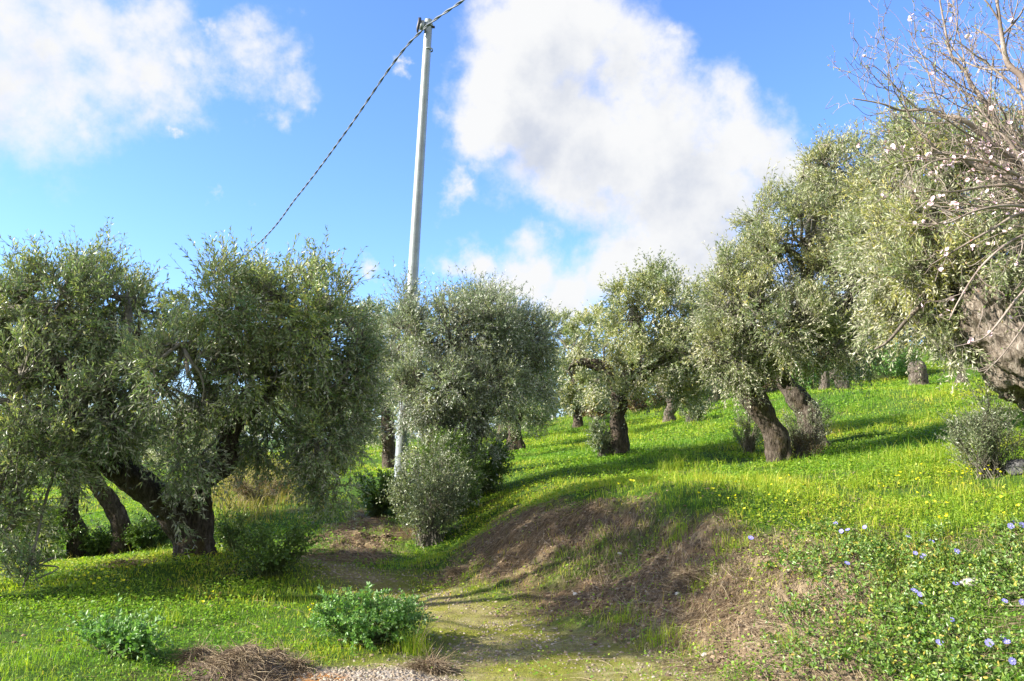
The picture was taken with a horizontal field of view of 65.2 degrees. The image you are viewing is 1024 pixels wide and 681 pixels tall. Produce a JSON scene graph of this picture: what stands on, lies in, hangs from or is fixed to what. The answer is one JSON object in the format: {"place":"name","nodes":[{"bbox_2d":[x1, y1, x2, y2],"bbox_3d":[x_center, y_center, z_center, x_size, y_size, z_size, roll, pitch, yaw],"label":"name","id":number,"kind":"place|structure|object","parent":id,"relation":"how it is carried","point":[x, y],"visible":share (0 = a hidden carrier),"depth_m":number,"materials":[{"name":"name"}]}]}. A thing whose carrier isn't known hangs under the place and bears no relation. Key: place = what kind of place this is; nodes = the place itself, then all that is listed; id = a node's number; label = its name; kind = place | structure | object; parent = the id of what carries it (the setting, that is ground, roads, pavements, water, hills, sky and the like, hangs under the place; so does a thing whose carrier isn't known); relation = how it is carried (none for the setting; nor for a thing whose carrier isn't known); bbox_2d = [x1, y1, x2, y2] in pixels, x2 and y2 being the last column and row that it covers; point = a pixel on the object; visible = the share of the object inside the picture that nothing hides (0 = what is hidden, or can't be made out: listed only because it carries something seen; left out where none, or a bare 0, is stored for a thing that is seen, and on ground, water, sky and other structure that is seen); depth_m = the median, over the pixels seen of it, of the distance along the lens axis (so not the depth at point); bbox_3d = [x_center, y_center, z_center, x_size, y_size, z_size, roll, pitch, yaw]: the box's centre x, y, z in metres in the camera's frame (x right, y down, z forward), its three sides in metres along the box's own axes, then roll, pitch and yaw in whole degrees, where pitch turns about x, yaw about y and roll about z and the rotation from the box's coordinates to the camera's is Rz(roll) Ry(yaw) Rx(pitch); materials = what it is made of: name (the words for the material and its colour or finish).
{"place":"outdoors","nodes":[
{"label":"outdoors","id":0,"kind":"place"},
{"bbox_2d":[0,346,1023,680],"bbox_3d":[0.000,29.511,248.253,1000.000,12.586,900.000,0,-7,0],"label":"grassy ground","id":1,"kind":"structure","parent":0,"point":[462,537],"depth_m":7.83,"materials":[{"name":"green plant"}]},
{"bbox_2d":[0,493,84,559],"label":"bush","id":2,"kind":"object","parent":1,"relation":"on","point":[58,520],"visible":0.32,"depth_m":11.82,"materials":[{"name":"green plant"}]},
{"bbox_2d":[3,300,189,557],"bbox_3d":[-6.599,1.206,12.457,3.803,4.477,2.864,0,-7,0],"label":"olive tree","id":3,"kind":"object","parent":1,"relation":"on","point":[116,513],"visible":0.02,"depth_m":12.13,"materials":[{"name":"green plant"}]},
{"bbox_2d":[70,520,131,557],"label":"bush","id":4,"kind":"object","parent":1,"relation":"on","point":[98,544],"visible":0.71,"depth_m":12.09,"materials":[{"name":"green plant"}]},
{"bbox_2d":[56,592,185,671],"bbox_3d":[-2.627,2.019,5.354,0.678,0.650,0.863,6,-9,-42],"label":"herb clump","id":5,"kind":"object","parent":1,"relation":"on","point":[118,633],"visible":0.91,"depth_m":5.31,"materials":[{"name":"green plant"}]},
{"bbox_2d":[96,551,149,568],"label":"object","id":6,"kind":"object","parent":1,"relation":"on","point":[124,561],"visible":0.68,"depth_m":8.80,"materials":[{"name":"plant"}]},
{"bbox_2d":[118,511,171,551],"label":"bush","id":7,"kind":"object","parent":1,"relation":"on","point":[137,536],"visible":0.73,"depth_m":12.15,"materials":[{"name":"green plant"}]},
{"bbox_2d":[153,603,190,627],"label":"grass tuft","id":8,"kind":"object","parent":1,"relation":"on","point":[173,618],"visible":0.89,"depth_m":6.57,"materials":[{"name":"green plant"}]},
{"bbox_2d":[141,420,216,469],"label":"olive tree","id":9,"kind":"object","parent":1,"relation":"on","point":[154,453],"visible":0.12,"depth_m":45.34,"materials":[{"name":"green plant"}]},
{"bbox_2d":[162,633,227,669],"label":"dry grass","id":10,"kind":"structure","parent":1,"relation":"on","point":[201,651],"depth_m":5.30,"materials":[{"name":"plant"}]},
{"bbox_2d":[0,217,411,590],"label":"olive tree","id":11,"kind":"object","parent":1,"relation":"on","point":[279,355],"visible":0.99,"depth_m":8.86,"materials":[{"name":"green plant"}]},
{"bbox_2d":[144,626,329,680],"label":"uprooted heap","id":12,"kind":"object","parent":1,"relation":"on","point":[249,661],"visible":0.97,"depth_m":5.04,"materials":[{"name":"plant"}]},
{"bbox_2d":[214,504,278,552],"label":"bush","id":13,"kind":"object","parent":1,"relation":"on","point":[222,526],"visible":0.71,"depth_m":9.88,"materials":[{"name":"green plant"}]},
{"bbox_2d":[222,474,295,501],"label":"bush","id":14,"kind":"object","parent":1,"relation":"on","point":[245,488],"visible":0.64,"depth_m":14.72,"materials":[{"name":"green plant"}]},
{"bbox_2d":[211,457,307,527],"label":"dry grass","id":15,"kind":"structure","parent":1,"relation":"on","point":[253,504],"depth_m":14.31,"materials":[{"name":"green plant"}]},
{"bbox_2d":[223,515,327,579],"bbox_3d":[-2.666,2.201,8.608,1.096,0.694,0.960,-5,-9,37],"label":"bush","id":16,"kind":"object","parent":1,"relation":"on","point":[273,564],"visible":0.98,"depth_m":8.47,"materials":[{"name":"green plant"}]},
{"bbox_2d":[259,637,309,666],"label":"dry grass","id":17,"kind":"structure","parent":1,"relation":"on","point":[278,650],"depth_m":5.39,"materials":[{"name":"plant"}]},
{"bbox_2d":[245,384,339,444],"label":"olive tree","id":18,"kind":"object","parent":1,"relation":"on","point":[289,413],"visible":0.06,"depth_m":33.53,"materials":[{"name":"green plant"}]},
{"bbox_2d":[276,645,329,676],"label":"dry grass","id":19,"kind":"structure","parent":1,"relation":"on","point":[299,665],"depth_m":5.24,"materials":[{"name":"plant"}]},
{"bbox_2d":[297,581,437,656],"bbox_3d":[-1.058,2.085,6.046,1.024,0.474,0.955,0,-7,0],"label":"herb clump","id":20,"kind":"object","parent":1,"relation":"on","point":[351,626],"visible":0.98,"depth_m":5.94,"materials":[{"name":"green plant"}]},
{"bbox_2d":[344,290,400,468],"bbox_3d":[-3.255,0.939,19.057,2.420,4.507,2.664,0,-7,0],"label":"olive tree","id":21,"kind":"object","parent":1,"relation":"on","point":[388,450],"visible":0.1,"depth_m":18.75,"materials":[{"name":"green plant"}]},
{"bbox_2d":[394,17,434,483],"bbox_3d":[-1.866,-1.709,15.293,0.679,9.379,0.284,0,-7,0],"label":"utility pole","id":22,"kind":"object","parent":1,"relation":"on","point":[414,245],"visible":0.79,"depth_m":15.42,"materials":[{"name":"concrete"}]},
{"bbox_2d":[191,0,464,298],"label":"overhead cable","id":23,"kind":"object","parent":22,"relation":"attached to","point":[397,57],"visible":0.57,"depth_m":18.32,"materials":[{"name":"rubber"}]},
{"bbox_2d":[375,423,481,547],"bbox_3d":[-1.214,2.058,11.442,1.469,1.750,1.296,-7,-10,44],"label":"bush","id":24,"kind":"object","parent":1,"relation":"on","point":[446,503],"visible":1,"depth_m":11.26,"materials":[{"name":"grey plant"}]},
{"bbox_2d":[410,421,489,522],"bbox_3d":[-0.948,1.978,12.234,1.242,1.573,1.282,0,-7,0],"label":"bush","id":25,"kind":"object","parent":1,"relation":"on","point":[475,491],"visible":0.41,"depth_m":12.16,"materials":[{"name":"green plant"}]},
{"bbox_2d":[359,260,577,507],"bbox_3d":[-0.672,0.681,13.636,4.289,4.433,2.982,4,-8,-29],"label":"olive tree","id":26,"kind":"object","parent":1,"relation":"on","point":[518,356],"visible":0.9,"depth_m":13.15,"materials":[{"name":"green plant"}]},
{"bbox_2d":[41,336,921,468],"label":"distant woodland","id":27,"kind":"object","parent":1,"relation":"on","point":[280,447],"visible":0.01,"depth_m":61.38,"materials":[{"name":"green plant"}]},
{"bbox_2d":[474,435,517,495],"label":"bush","id":28,"kind":"object","parent":1,"relation":"on","point":[493,476],"visible":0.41,"depth_m":13.71,"materials":[{"name":"green plant"}]},
{"bbox_2d":[477,354,561,440],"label":"olive tree","id":29,"kind":"object","parent":1,"relation":"on","point":[498,430],"visible":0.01,"depth_m":29.65,"materials":[{"name":"green plant"}]},
{"bbox_2d":[488,307,566,450],"bbox_3d":[0.182,1.164,24.071,3.103,4.585,3.284,0,-7,0],"label":"olive tree","id":30,"kind":"object","parent":1,"relation":"on","point":[518,443],"visible":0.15,"depth_m":23.64,"materials":[{"name":"green plant"}]},
{"bbox_2d":[521,406,553,425],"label":"bush","id":31,"kind":"object","parent":1,"relation":"on","point":[537,419],"visible":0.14,"depth_m":42.28,"materials":[{"name":"green plant"}]},
{"bbox_2d":[538,301,612,427],"bbox_3d":[3.195,1.087,38.258,4.335,6.420,4.455,0,-7,0],"label":"olive tree","id":32,"kind":"object","parent":1,"relation":"on","point":[567,388],"visible":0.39,"depth_m":37.49,"materials":[{"name":"green plant"}]},
{"bbox_2d":[572,392,609,419],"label":"bush","id":33,"kind":"object","parent":1,"relation":"on","point":[601,414],"visible":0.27,"depth_m":40.47,"materials":[{"name":"green plant"}]},
{"bbox_2d":[582,415,616,456],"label":"bush","id":34,"kind":"object","parent":1,"relation":"on","point":[601,443],"visible":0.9,"depth_m":15.82,"materials":[{"name":"green plant"}]},
{"bbox_2d":[577,359,637,402],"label":"olive tree","id":35,"kind":"object","parent":1,"relation":"on","point":[603,387],"visible":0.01,"depth_m":49.66,"materials":[{"name":"green plant"}]},
{"bbox_2d":[557,246,740,455],"bbox_3d":[3.141,0.259,16.262,4.714,4.347,2.901,4,-8,-30],"label":"olive tree","id":36,"kind":"object","parent":1,"relation":"on","point":[633,350],"visible":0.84,"depth_m":15.85,"materials":[{"name":"green plant"}]},
{"bbox_2d":[626,386,683,412],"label":"bush","id":37,"kind":"object","parent":1,"relation":"on","point":[634,404],"visible":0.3,"depth_m":40.16,"materials":[{"name":"green plant"}]},
{"bbox_2d":[651,458,677,471],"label":"grass tuft","id":38,"kind":"object","parent":1,"relation":"on","point":[662,468],"visible":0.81,"depth_m":12.84,"materials":[{"name":"green plant"}]},
{"bbox_2d":[666,454,686,469],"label":"grass tuft","id":39,"kind":"object","parent":1,"relation":"on","point":[678,461],"visible":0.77,"depth_m":13.01,"materials":[{"name":"green plant"}]},
{"bbox_2d":[651,319,730,421],"bbox_3d":[5.908,0.926,27.092,3.092,4.002,2.809,2,-7,-12],"label":"olive tree","id":40,"kind":"object","parent":1,"relation":"on","point":[671,414],"visible":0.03,"depth_m":26.78,"materials":[{"name":"green plant"}]},
{"bbox_2d":[673,390,708,423],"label":"bush","id":41,"kind":"object","parent":1,"relation":"on","point":[699,414],"visible":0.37,"depth_m":23.00,"materials":[{"name":"green plant"}]},
{"bbox_2d":[684,313,754,401],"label":"olive tree","id":42,"kind":"object","parent":1,"relation":"on","point":[718,391],"visible":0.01,"depth_m":35.78,"materials":[{"name":"green plant"}]},
{"bbox_2d":[726,399,763,454],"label":"bush","id":43,"kind":"object","parent":1,"relation":"on","point":[749,442],"visible":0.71,"depth_m":14.68,"materials":[{"name":"green plant"}]},
{"bbox_2d":[729,379,778,396],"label":"bush","id":44,"kind":"object","parent":1,"relation":"on","point":[769,390],"visible":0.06,"depth_m":34.08,"materials":[{"name":"green plant"}]},
{"bbox_2d":[742,468,767,479],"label":"grass tuft","id":45,"kind":"object","parent":1,"relation":"on","point":[757,474],"visible":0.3,"depth_m":10.15,"materials":[{"name":"green plant"}]},
{"bbox_2d":[753,317,801,344],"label":"olive tree","id":46,"kind":"object","parent":1,"relation":"on","point":[773,327],"visible":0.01,"depth_m":39.39,"materials":[{"name":"green plant"}]},
{"bbox_2d":[661,109,924,462],"bbox_3d":[5.292,-0.974,13.680,5.984,6.343,3.062,2,-7,-19],"label":"olive tree","id":47,"kind":"object","parent":1,"relation":"on","point":[762,352],"visible":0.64,"depth_m":13.09,"materials":[{"name":"green plant"}]},
{"bbox_2d":[775,369,831,446],"bbox_3d":[5.251,1.052,14.728,1.228,2.104,0.599,2,-7,-15],"label":"trunk","id":48,"kind":"object","parent":1,"relation":"on","point":[798,401],"visible":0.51,"depth_m":14.62,"materials":[{"name":"grey plant"}]},
{"bbox_2d":[778,392,836,451],"bbox_3d":[5.159,1.452,14.074,1.058,1.123,0.814,0,-7,0],"label":"bush","id":49,"kind":"object","parent":1,"relation":"on","point":[816,428],"visible":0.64,"depth_m":14.01,"materials":[{"name":"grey plant"}]},
{"bbox_2d":[790,427,834,458],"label":"bush","id":50,"kind":"object","parent":1,"relation":"on","point":[800,447],"visible":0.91,"depth_m":13.23,"materials":[{"name":"green plant"}]},
{"bbox_2d":[789,361,854,389],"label":"bush","id":51,"kind":"object","parent":1,"relation":"on","point":[812,386],"visible":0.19,"depth_m":29.86,"materials":[{"name":"green plant"}]},
{"bbox_2d":[818,372,829,391],"bbox_3d":[9.757,1.348,25.023,0.354,0.776,0.372,5,-8,-34],"label":"tree stump","id":52,"kind":"object","parent":1,"relation":"on","point":[824,384],"visible":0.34,"depth_m":24.93,"materials":[{"name":"wood"}]},
{"bbox_2d":[784,288,865,350],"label":"olive tree","id":53,"kind":"object","parent":1,"relation":"on","point":[822,343],"visible":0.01,"depth_m":40.10,"materials":[{"name":"green plant"}]},
{"bbox_2d":[829,369,849,388],"bbox_3d":[10.690,1.357,26.025,0.754,0.893,0.481,0,-7,0],"label":"tree stump","id":54,"kind":"object","parent":1,"relation":"on","point":[841,384],"visible":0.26,"depth_m":25.88,"materials":[{"name":"wood"}]},
{"bbox_2d":[832,472,870,489],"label":"grass tuft","id":55,"kind":"object","parent":1,"relation":"on","point":[854,485],"visible":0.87,"depth_m":8.90,"materials":[{"name":"green plant"}]},
{"bbox_2d":[826,343,922,380],"bbox_3d":[14.483,0.870,31.745,3.536,1.645,2.613,-5,-9,37],"label":"bush","id":56,"kind":"object","parent":1,"relation":"on","point":[901,366],"visible":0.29,"depth_m":30.86,"materials":[{"name":"green plant"}]},
{"bbox_2d":[748,509,1023,680],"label":"periwinkle leaves","id":57,"kind":"object","parent":1,"relation":"on","point":[954,653],"visible":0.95,"depth_m":5.40,"materials":[{"name":"green plant"}]},
{"bbox_2d":[890,465,929,481],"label":"grass tuft","id":58,"kind":"object","parent":1,"relation":"on","point":[904,473],"visible":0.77,"depth_m":9.11,"materials":[{"name":"green plant"}]},
{"bbox_2d":[809,67,1023,414],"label":"olive tree","id":59,"kind":"object","parent":1,"relation":"on","point":[888,253],"visible":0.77,"depth_m":8.91,"materials":[{"name":"green plant"}]},
{"bbox_2d":[907,361,929,384],"bbox_3d":[14.288,1.212,28.079,0.745,1.021,0.788,-2,-7,17],"label":"tree stump","id":60,"kind":"object","parent":1,"relation":"on","point":[915,376],"visible":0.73,"depth_m":27.82,"materials":[{"name":"wood"}]},
{"bbox_2d":[893,316,946,345],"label":"olive tree","id":61,"kind":"object","parent":1,"relation":"on","point":[914,333],"visible":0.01,"depth_m":44.13,"materials":[{"name":"green plant"}]},
{"bbox_2d":[819,0,1023,372],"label":"almond tree","id":62,"kind":"object","parent":1,"relation":"on","point":[1013,179],"visible":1,"depth_m":5.29,"materials":[{"name":"brown plant"}]},
{"bbox_2d":[921,328,977,383],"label":"olive tree","id":63,"kind":"object","parent":1,"relation":"on","point":[960,375],"visible":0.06,"depth_m":24.00,"materials":[{"name":"green plant"}]},
{"bbox_2d":[958,578,981,587],"bbox_3d":[3.220,1.699,5.610,0.193,0.066,0.078,0,-7,0],"label":"stone","id":64,"kind":"object","parent":1,"relation":"on","point":[960,582],"visible":0.54,"depth_m":5.58,"materials":[{"name":"white stone"}]},
{"bbox_2d":[935,368,1023,479],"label":"bush","id":65,"kind":"object","parent":1,"relation":"on","point":[987,443],"visible":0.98,"depth_m":8.53,"materials":[{"name":"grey plant"}]},
{"bbox_2d":[985,639,993,646],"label":"periwinkle flower","id":66,"kind":"object","parent":1,"relation":"on","point":[986,642],"visible":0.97,"depth_m":4.67,"materials":[{"name":"purple plant"}]},
{"bbox_2d":[1008,657,1015,664],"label":"periwinkle flower","id":67,"kind":"object","parent":1,"relation":"on","point":[1013,659],"visible":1,"depth_m":4.41,"materials":[{"name":"purple plant"}]},
{"bbox_2d":[1004,459,1023,475],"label":"boulder","id":68,"kind":"object","parent":1,"relation":"on","point":[1012,466],"visible":0.77,"depth_m":8.37,"materials":[{"name":"grey stone"}]},
{"bbox_2d":[0,0,1023,439],"label":"sky","id":69,"kind":"structure","parent":0,"point":[565,139],"materials":[{"name":"blue"}]},
{"bbox_2d":[293,555,753,680],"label":"dirt track","id":70,"kind":"structure","parent":0,"point":[467,617],"depth_m":6.01,"materials":[{"name":"brown soil"}]},
{"bbox_2d":[389,594,454,660],"bbox_3d":[-0.683,2.040,5.690,0.376,0.439,0.515,5,-8,-33],"label":"grass tuft","id":71,"kind":"object","parent":70,"relation":"on","point":[417,647],"visible":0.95,"depth_m":5.70,"materials":[{"name":"plant"}]},
{"bbox_2d":[399,642,466,677],"bbox_3d":[-0.544,2.149,5.380,0.530,0.227,0.457,0,-7,0],"label":"uprooted heap","id":72,"kind":"object","parent":70,"relation":"on","point":[436,664],"visible":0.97,"depth_m":5.34,"materials":[{"name":"plant"}]},
{"bbox_2d":[424,558,477,591],"bbox_3d":[-0.605,2.475,8.551,0.704,0.355,0.554,0,-7,0],"label":"uprooted heap","id":73,"kind":"object","parent":70,"relation":"on","point":[453,573],"visible":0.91,"depth_m":8.52,"materials":[{"name":"plant"}]},
{"bbox_2d":[457,574,490,593],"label":"grass tuft","id":74,"kind":"object","parent":70,"relation":"on","point":[474,586],"visible":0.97,"depth_m":7.84,"materials":[{"name":"green plant"}]},
{"bbox_2d":[630,612,690,650],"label":"grass tuft","id":75,"kind":"object","parent":70,"relation":"on","point":[658,635],"visible":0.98,"depth_m":5.87,"materials":[{"name":"green plant"}]},
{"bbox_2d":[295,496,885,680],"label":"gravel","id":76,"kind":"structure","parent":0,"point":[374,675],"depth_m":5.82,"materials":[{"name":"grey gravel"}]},
{"bbox_2d":[314,497,881,680],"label":"earth bank","id":77,"kind":"structure","parent":0,"point":[549,585],"depth_m":7.07,"materials":[{"name":"brown soil"}]},
{"bbox_2d":[352,467,412,517],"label":"bush","id":78,"kind":"object","parent":77,"relation":"on","point":[380,508],"visible":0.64,"depth_m":13.14,"materials":[{"name":"green plant"}]},
{"bbox_2d":[0,470,1022,680],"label":"earth clods","id":79,"kind":"object","parent":77,"relation":"on","point":[646,612],"visible":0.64,"depth_m":6.87,"materials":[{"name":"brown soil"}]},
{"bbox_2d":[1,459,1023,680],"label":"dead stalks","id":80,"kind":"object","parent":77,"relation":"on","point":[397,532],"visible":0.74,"depth_m":6.51,"materials":[{"name":"plant"}]},
{"bbox_2d":[509,558,546,589],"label":"grass tuft","id":81,"kind":"object","parent":77,"relation":"on","point":[526,573],"visible":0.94,"depth_m":7.81,"materials":[{"name":"plant"}]},
{"bbox_2d":[582,519,611,549],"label":"grass tuft","id":82,"kind":"object","parent":77,"relation":"on","point":[594,537],"visible":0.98,"depth_m":7.96,"materials":[{"name":"green plant"}]},
{"bbox_2d":[593,604,648,634],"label":"grass tuft","id":83,"kind":"object","parent":77,"relation":"on","point":[620,614],"visible":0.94,"depth_m":6.37,"materials":[{"name":"green plant"}]},
{"bbox_2d":[654,515,694,551],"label":"grass tuft","id":84,"kind":"object","parent":77,"relation":"on","point":[679,530],"visible":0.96,"depth_m":7.29,"materials":[{"name":"green plant"}]},
{"bbox_2d":[654,558,724,604],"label":"dry grass","id":85,"kind":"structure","parent":77,"relation":"on","point":[681,580],"depth_m":6.52,"materials":[{"name":"plant"}]},
{"bbox_2d":[677,556,730,606],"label":"grass tuft","id":86,"kind":"object","parent":77,"relation":"on","point":[700,580],"visible":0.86,"depth_m":6.43,"materials":[{"name":"green plant"}]},
{"bbox_2d":[704,524,759,557],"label":"grass tuft","id":87,"kind":"object","parent":77,"relation":"on","point":[732,543],"visible":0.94,"depth_m":6.82,"materials":[{"name":"green plant"}]},
{"bbox_2d":[761,623,819,656],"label":"grass tuft","id":88,"kind":"object","parent":77,"relation":"on","point":[783,641],"visible":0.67,"depth_m":5.22,"materials":[{"name":"green plant"}]},
{"bbox_2d":[774,539,826,560],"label":"grass tuft","id":89,"kind":"object","parent":77,"relation":"on","point":[801,549],"visible":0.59,"depth_m":6.47,"materials":[{"name":"green plant"}]}
]}

